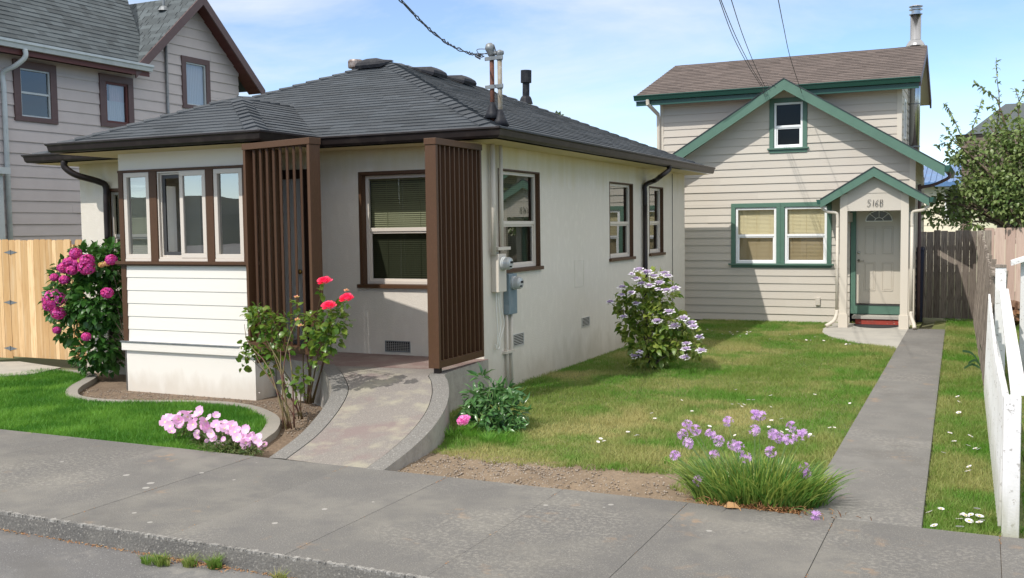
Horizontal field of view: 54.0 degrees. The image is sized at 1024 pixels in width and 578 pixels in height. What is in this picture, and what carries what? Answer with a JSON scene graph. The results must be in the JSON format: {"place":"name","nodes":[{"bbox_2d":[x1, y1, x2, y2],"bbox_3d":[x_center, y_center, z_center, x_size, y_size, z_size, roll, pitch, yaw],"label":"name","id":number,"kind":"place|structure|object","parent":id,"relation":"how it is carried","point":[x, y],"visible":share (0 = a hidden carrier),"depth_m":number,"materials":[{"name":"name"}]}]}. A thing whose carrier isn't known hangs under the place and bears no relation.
{"place":"outdoors","nodes":[
{"label":"outdoors","id":0,"kind":"place"},
{"bbox_2d":[0,361,60,376],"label":"side path","id":1,"kind":"structure","parent":0,"point":[14,368],"depth_m":16.04,"materials":[{"name":"grey concrete"}]},
{"bbox_2d":[0,0,264,244],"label":"grey neighbour house","id":2,"kind":"structure","parent":0,"point":[71,69],"depth_m":22.10,"materials":[{"name":"grey wood"}]},
{"bbox_2d":[12,59,58,124],"bbox_3d":[-9.964,-4.104,20.987,0.090,1.242,1.054,1,4,25],"label":"window","id":3,"kind":"structure","parent":2,"relation":"in","point":[35,97],"depth_m":21.00,"materials":[{"name":"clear glass"}]},
{"bbox_2d":[98,73,134,127],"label":"window","id":4,"kind":"structure","parent":2,"relation":"in","point":[117,111],"depth_m":23.03,"materials":[{"name":"clear glass"}]},
{"bbox_2d":[180,55,210,108],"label":"window","id":5,"kind":"structure","parent":2,"relation":"in","point":[195,77],"depth_m":25.30,"materials":[{"name":"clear glass"}]},
{"bbox_2d":[0,529,272,577],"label":"road","id":6,"kind":"structure","parent":0,"point":[25,555],"depth_m":6.89,"materials":[{"name":"grey asphalt"}]},
{"bbox_2d":[0,529,292,577],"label":"leaf litter","id":7,"kind":"object","parent":6,"relation":"on","point":[198,562],"visible":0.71,"depth_m":6.97,"materials":[{"name":"plant"}]},
{"bbox_2d":[138,552,167,565],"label":"grass tuft","id":8,"kind":"object","parent":6,"relation":"on","point":[144,560],"visible":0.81,"depth_m":6.87,"materials":[{"name":"green plant"}]},
{"bbox_2d":[145,550,173,566],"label":"grass tuft","id":9,"kind":"object","parent":6,"relation":"on","point":[164,561],"visible":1,"depth_m":6.83,"materials":[{"name":"green plant"}]},
{"bbox_2d":[178,551,199,567],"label":"grass tuft","id":10,"kind":"object","parent":6,"relation":"on","point":[187,562],"visible":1,"depth_m":6.80,"materials":[{"name":"green plant"}]},
{"bbox_2d":[199,552,225,569],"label":"grass tuft","id":11,"kind":"object","parent":6,"relation":"on","point":[213,563],"visible":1,"depth_m":6.75,"materials":[{"name":"green plant"}]},
{"bbox_2d":[0,510,429,577],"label":"kerb","id":12,"kind":"structure","parent":6,"relation":"on","point":[243,560],"depth_m":6.99,"materials":[{"name":"grey concrete"}]},
{"bbox_2d":[268,565,289,577],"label":"grass tuft","id":13,"kind":"object","parent":6,"relation":"on","point":[277,575],"visible":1,"depth_m":6.48,"materials":[{"name":"green plant"}]},
{"bbox_2d":[79,373,348,460],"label":"flower bed soil","id":14,"kind":"structure","parent":0,"point":[104,384],"depth_m":13.26,"materials":[{"name":"brown soil"}]},
{"bbox_2d":[37,236,125,378],"bbox_3d":[-6.346,0.289,15.052,2.001,2.158,1.105,1,4,25],"label":"hydrangea bush","id":15,"kind":"object","parent":14,"relation":"on","point":[89,271],"visible":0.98,"depth_m":14.80,"materials":[{"name":"green plant"}]},
{"bbox_2d":[52,369,279,452],"bbox_3d":[-4.844,1.475,13.185,1.302,0.125,7.547,-4,5,-45],"label":"garden edging","id":16,"kind":"object","parent":14,"relation":"on","point":[270,431],"visible":0.48,"depth_m":12.67,"materials":[{"name":"grey concrete"}]},
{"bbox_2d":[159,405,267,455],"bbox_3d":[-2.995,1.420,10.075,1.584,0.520,0.578,2,4,36],"label":"evening primrose clump","id":17,"kind":"object","parent":14,"relation":"on","point":[242,438],"visible":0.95,"depth_m":9.92,"materials":[{"name":"pink plant"}]},
{"bbox_2d":[236,276,356,429],"bbox_3d":[-2.575,0.679,11.601,1.117,1.706,2.216,-2,4,-25],"label":"rose bush","id":18,"kind":"object","parent":14,"relation":"on","point":[326,333],"visible":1,"depth_m":11.26,"materials":[{"name":"green plant"}]},
{"bbox_2d":[302,447,701,503],"bbox_3d":[0.311,1.663,9.075,4.700,0.086,1.450,1,4,25],"label":"dirt strip","id":19,"kind":"object","parent":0,"point":[637,481],"visible":0.4,"depth_m":8.83,"materials":[{"name":"brown soil"}]},
{"bbox_2d":[394,454,688,500],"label":"dirt crumbs","id":20,"kind":"object","parent":19,"relation":"on","point":[503,469],"visible":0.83,"depth_m":8.96,"materials":[{"name":"brown soil"}]},
{"bbox_2d":[656,409,871,520],"bbox_3d":[1.961,1.351,7.830,1.652,0.805,1.445,1,4,25],"label":"society garlic clump","id":21,"kind":"object","parent":19,"relation":"on","point":[751,483],"visible":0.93,"depth_m":7.74,"materials":[{"name":"green plant"}]},
{"bbox_2d":[0,429,1023,577],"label":"sidewalk","id":22,"kind":"structure","parent":0,"point":[425,525],"depth_m":7.31,"materials":[{"name":"concrete"}]},
{"bbox_2d":[724,502,740,508],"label":"fallen leaf","id":23,"kind":"object","parent":22,"relation":"on","point":[731,505],"visible":1,"depth_m":7.60,"materials":[{"name":"plant"}]},
{"bbox_2d":[0,272,1023,461],"bbox_3d":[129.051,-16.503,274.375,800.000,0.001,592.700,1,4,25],"label":"ground","id":24,"kind":"structure","parent":0,"point":[927,323],"depth_m":17.86,"materials":[{"name":"brown soil"}]},
{"bbox_2d":[0,239,86,359],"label":"cedar fence","id":25,"kind":"object","parent":24,"relation":"on","point":[25,329],"visible":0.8,"depth_m":16.89,"materials":[{"name":"beige wood"}]},
{"bbox_2d":[21,43,715,400],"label":"stucco house","id":26,"kind":"structure","parent":24,"relation":"on","point":[441,219],"depth_m":13.83,"materials":[{"name":"paint"}]},
{"bbox_2d":[110,187,147,281],"bbox_3d":[-5.786,-0.831,15.667,1.370,1.595,0.336,1,4,25],"label":"window","id":27,"kind":"structure","parent":26,"relation":"in","point":[138,194],"depth_m":15.79,"materials":[{"name":"glass"}]},
{"bbox_2d":[123,172,150,260],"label":"window","id":28,"kind":"structure","parent":26,"relation":"in","point":[130,256],"depth_m":13.98,"materials":[{"name":"plastic"}]},
{"bbox_2d":[157,170,207,261],"bbox_3d":[-4.443,-0.987,13.608,0.860,1.223,0.095,1,4,25],"label":"window","id":29,"kind":"structure","parent":26,"relation":"in","point":[165,255],"depth_m":13.60,"materials":[{"name":"plastic"}]},
{"bbox_2d":[213,168,243,261],"bbox_3d":[-3.715,-0.975,13.266,0.483,1.223,0.095,1,4,25],"label":"window","id":30,"kind":"structure","parent":26,"relation":"in","point":[220,257],"depth_m":13.29,"materials":[{"name":"plastic"}]},
{"bbox_2d":[282,179,303,344],"bbox_3d":[-3.345,-0.352,14.412,0.908,2.420,0.128,1,4,25],"label":"door","id":31,"kind":"structure","parent":26,"relation":"in","point":[298,199],"depth_m":14.32,"materials":[{"name":"brown metal"}]},
{"bbox_2d":[357,169,426,288],"bbox_3d":[-1.268,-0.806,13.543,1.827,1.690,0.336,1,4,25],"label":"window","id":32,"kind":"structure","parent":26,"relation":"in","point":[392,204],"depth_m":13.75,"materials":[{"name":"glass"}]},
{"bbox_2d":[398,0,483,57],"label":"service cable","id":33,"kind":"object","parent":26,"relation":"attached to","point":[425,25],"visible":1,"depth_m":10.94,"materials":[{"name":"black rubber"}]},
{"bbox_2d":[498,168,543,272],"bbox_3d":[0.021,-0.967,14.091,0.296,1.540,1.550,1,4,25],"label":"window","id":34,"kind":"structure","parent":26,"relation":"in","point":[521,234],"depth_m":14.36,"materials":[{"name":"glass"}]},
{"bbox_2d":[609,181,635,261],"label":"window","id":35,"kind":"structure","parent":26,"relation":"in","point":[621,232],"depth_m":18.28,"materials":[{"name":"plastic"}]},
{"bbox_2d":[649,186,665,255],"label":"window","id":36,"kind":"structure","parent":26,"relation":"in","point":[656,241],"depth_m":20.19,"materials":[{"name":"plastic"}]},
{"bbox_2d":[274,358,488,470],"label":"ramp side","id":37,"kind":"structure","parent":24,"relation":"on","point":[431,440],"depth_m":12.22,"materials":[{"name":"grey concrete"}]},
{"bbox_2d":[288,366,433,467],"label":"entry ramp","id":38,"kind":"structure","parent":37,"relation":"on","point":[380,413],"depth_m":10.42,"materials":[{"name":"grey concrete"}]},
{"bbox_2d":[269,364,452,469],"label":"ramp kerb","id":39,"kind":"structure","parent":38,"relation":"on","point":[321,421],"depth_m":10.36,"materials":[{"name":"grey concrete"}]},
{"bbox_2d":[284,351,487,369],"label":"porch floor","id":40,"kind":"structure","parent":37,"relation":"on","point":[373,360],"depth_m":13.07,"materials":[{"name":"grey concrete"}]},
{"bbox_2d":[633,5,954,329],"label":"beige gabled house","id":41,"kind":"structure","parent":24,"relation":"on","point":[809,201],"depth_m":22.37,"materials":[{"name":"beige wood"}]},
{"bbox_2d":[719,0,760,85],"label":"overhead cable","id":42,"kind":"object","parent":41,"relation":"attached to","point":[735,41],"visible":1,"depth_m":16.76,"materials":[{"name":"black rubber"}]},
{"bbox_2d":[721,0,762,85],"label":"overhead cable","id":43,"kind":"object","parent":41,"relation":"attached to","point":[738,41],"visible":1,"depth_m":16.58,"materials":[{"name":"black rubber"}]},
{"bbox_2d":[731,0,764,85],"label":"overhead cable","id":44,"kind":"object","parent":41,"relation":"attached to","point":[744,39],"visible":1,"depth_m":16.35,"materials":[{"name":"black rubber"}]},
{"bbox_2d":[731,203,779,267],"bbox_3d":[5.515,-1.210,22.709,1.106,1.452,0.194,1,4,25],"label":"window","id":45,"kind":"structure","parent":41,"relation":"in","point":[755,239],"depth_m":22.76,"materials":[{"name":"beige glass"}]},
{"bbox_2d":[767,97,808,152],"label":"window","id":46,"kind":"structure","parent":41,"relation":"in","point":[788,120],"depth_m":22.25,"materials":[{"name":"white plastic"}]},
{"bbox_2d":[778,0,801,92],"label":"overhead cable","id":47,"kind":"object","parent":41,"relation":"attached to","point":[787,45],"visible":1,"depth_m":17.77,"materials":[{"name":"black rubber"}]},
{"bbox_2d":[780,202,831,267],"bbox_3d":[6.505,-1.194,22.244,1.103,1.452,0.194,1,4,25],"label":"window","id":48,"kind":"structure","parent":41,"relation":"in","point":[811,220],"depth_m":22.29,"materials":[{"name":"beige glass"}]},
{"bbox_2d":[856,210,900,303],"bbox_3d":[7.891,-0.705,21.622,0.930,2.050,0.092,1,4,25],"label":"door","id":49,"kind":"structure","parent":41,"relation":"in","point":[878,233],"depth_m":21.63,"materials":[{"name":"white wood"}]},
{"bbox_2d":[903,98,906,140],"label":"side window","id":50,"kind":"structure","parent":41,"relation":"in","point":[905,123],"depth_m":22.54,"materials":[{"name":"white plastic"}]},
{"bbox_2d":[823,323,909,348],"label":"porch slab","id":51,"kind":"structure","parent":24,"relation":"on","point":[893,337],"depth_m":19.64,"materials":[{"name":"grey concrete"}]},
{"bbox_2d":[854,324,898,327],"bbox_3d":[7.615,0.782,21.053,0.920,0.014,0.638,1,4,25],"label":"doormat","id":52,"kind":"object","parent":51,"relation":"on","point":[874,326],"visible":0.91,"depth_m":21.03,"materials":[{"name":"rubber"}]},
{"bbox_2d":[924,165,969,271],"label":"blue roofed building","id":53,"kind":"structure","parent":24,"relation":"on","point":[931,176],"depth_m":42.33,"materials":[{"name":"white plastic"}]},
{"bbox_2d":[947,189,960,212],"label":"window","id":54,"kind":"structure","parent":53,"relation":"in","point":[956,189],"depth_m":41.93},
{"bbox_2d":[946,154,954,164],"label":"tree","id":55,"kind":"object","parent":24,"relation":"on","point":[952,157],"visible":0.16,"depth_m":68.18,"materials":[{"name":"green plant"}]},
{"bbox_2d":[955,103,1023,278],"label":"shingled house","id":56,"kind":"structure","parent":24,"relation":"on","point":[1006,108],"depth_m":30.92,"materials":[{"name":"grey"}]},
{"bbox_2d":[128,0,1023,164],"label":"sky","id":57,"kind":"structure","parent":0,"point":[587,60],"materials":[{"name":"blue"}]},
{"bbox_2d":[399,318,923,495],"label":"side lawn","id":58,"kind":"structure","parent":0,"point":[918,324],"depth_m":12.28,"materials":[{"name":"green plant"}]},
{"bbox_2d":[444,422,479,440],"bbox_3d":[-0.568,1.476,10.533,0.593,0.180,0.592,0,4,11],"label":"grass clump","id":59,"kind":"object","parent":58,"relation":"on","point":[468,430],"visible":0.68,"depth_m":10.52,"materials":[{"name":"green plant"}]},
{"bbox_2d":[453,362,532,435],"bbox_3d":[-0.218,1.263,10.962,0.865,0.866,0.984,-2,4,-13],"label":"peony plant","id":60,"kind":"object","parent":58,"relation":"on","point":[494,417],"visible":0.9,"depth_m":10.88,"materials":[{"name":"green plant"}]},
{"bbox_2d":[475,427,517,444],"bbox_3d":[-0.166,1.508,10.267,0.584,0.140,0.452,1,4,25],"label":"grass clump","id":61,"kind":"object","parent":58,"relation":"on","point":[493,433],"visible":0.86,"depth_m":10.29,"materials":[{"name":"green plant"}]},
{"bbox_2d":[606,266,707,370],"bbox_3d":[2.180,0.475,15.174,1.652,1.639,0.953,1,4,25],"label":"lacecap hydrangea","id":62,"kind":"object","parent":58,"relation":"on","point":[655,327],"visible":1,"depth_m":15.14,"materials":[{"name":"green plant"}]},
{"bbox_2d":[662,455,705,465],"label":"grass clump","id":63,"kind":"object","parent":58,"relation":"on","point":[680,458],"visible":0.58,"depth_m":9.32,"materials":[{"name":"green plant"}]},
{"bbox_2d":[915,247,924,321],"bbox_3d":[8.946,-0.103,22.071,0.212,1.651,0.314,1,4,25],"label":"blue bin","id":64,"kind":"object","parent":58,"relation":"on","point":[922,281],"visible":0.59,"depth_m":21.95,"materials":[{"name":"plastic"}]},
{"bbox_2d":[800,328,944,527],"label":"walkway","id":65,"kind":"structure","parent":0,"point":[884,448],"depth_m":9.74,"materials":[{"name":"grey concrete"}]},
{"bbox_2d":[920,319,1023,538],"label":"side lawn verge","id":66,"kind":"structure","parent":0,"point":[939,324],"depth_m":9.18,"materials":[{"name":"green plant"}]},
{"bbox_2d":[921,230,991,318],"bbox_3d":[9.672,-0.325,22.134,1.592,1.946,0.062,1,4,25],"label":"weathered back fence","id":67,"kind":"object","parent":66,"relation":"on","point":[942,298],"visible":0.77,"depth_m":22.11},
{"bbox_2d":[962,345,981,368],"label":"iris plant","id":68,"kind":"object","parent":66,"relation":"on","point":[970,363],"visible":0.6,"depth_m":14.76,"materials":[{"name":"green plant"}]},
{"bbox_2d":[973,233,1008,384],"bbox_3d":[8.175,0.061,17.297,0.298,1.936,10.014,1,4,24],"label":"old side fence","id":69,"kind":"object","parent":66,"relation":"on","point":[985,284],"visible":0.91,"depth_m":16.24,"materials":[{"name":"wood"}]},
{"bbox_2d":[984,264,1023,537],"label":"white picket fence","id":70,"kind":"object","parent":66,"relation":"on","point":[1003,410],"visible":0.96,"depth_m":7.79,"materials":[{"name":"white wood"}]},
{"bbox_2d":[999,522,1023,535],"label":"grass clump","id":71,"kind":"object","parent":66,"relation":"on","point":[1019,530],"visible":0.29,"depth_m":7.10,"materials":[{"name":"green plant"}]},
{"bbox_2d":[1005,323,1023,520],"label":"neighbour lawn","id":72,"kind":"structure","parent":0,"point":[1022,414],"depth_m":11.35,"materials":[{"name":"green plant"}]},
{"bbox_2d":[921,59,1023,236],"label":"apple tree","id":73,"kind":"object","parent":72,"relation":"on","point":[1008,206],"visible":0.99,"depth_m":22.60,"materials":[{"name":"green plant"}]},
{"bbox_2d":[985,227,1023,301],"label":"pink stained fence","id":74,"kind":"object","parent":72,"relation":"on","point":[1007,245],"visible":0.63,"depth_m":22.31,"materials":[{"name":"pink wood"}]},
{"bbox_2d":[1010,256,1023,372],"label":"white gate hood","id":75,"kind":"object","parent":72,"relation":"on","point":[1021,324],"visible":0.77,"depth_m":13.83,"materials":[{"name":"white wood"}]},
{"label":"firewood log","id":76,"kind":"object","parent":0,"visible":0},
{"bbox_2d":[1011,300,1015,308],"bbox_3d":[10.193,0.381,20.776,0.198,0.386,0.665,-1,4,3],"label":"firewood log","id":77,"kind":"object","parent":76,"relation":"on","point":[1013,303],"visible":0.21,"depth_m":20.47,"materials":[{"name":"brown wood"}]},
{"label":"firewood log","id":78,"kind":"object","parent":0,"visible":0},
{"bbox_2d":[1012,302,1019,309],"bbox_3d":[10.325,0.394,20.633,0.166,0.288,0.643,-1,4,2],"label":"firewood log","id":79,"kind":"object","parent":78,"relation":"on","point":[1017,305],"visible":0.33,"depth_m":20.34,"materials":[{"name":"brown wood"}]},
{"label":"front lawn","id":80,"kind":"structure","parent":0,"visible":0},
{"bbox_2d":[0,367,267,452],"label":"front lawn grass","id":81,"kind":"structure","parent":80,"relation":"on","point":[43,403],"depth_m":11.93,"materials":[{"name":"green plant"}]}
]}

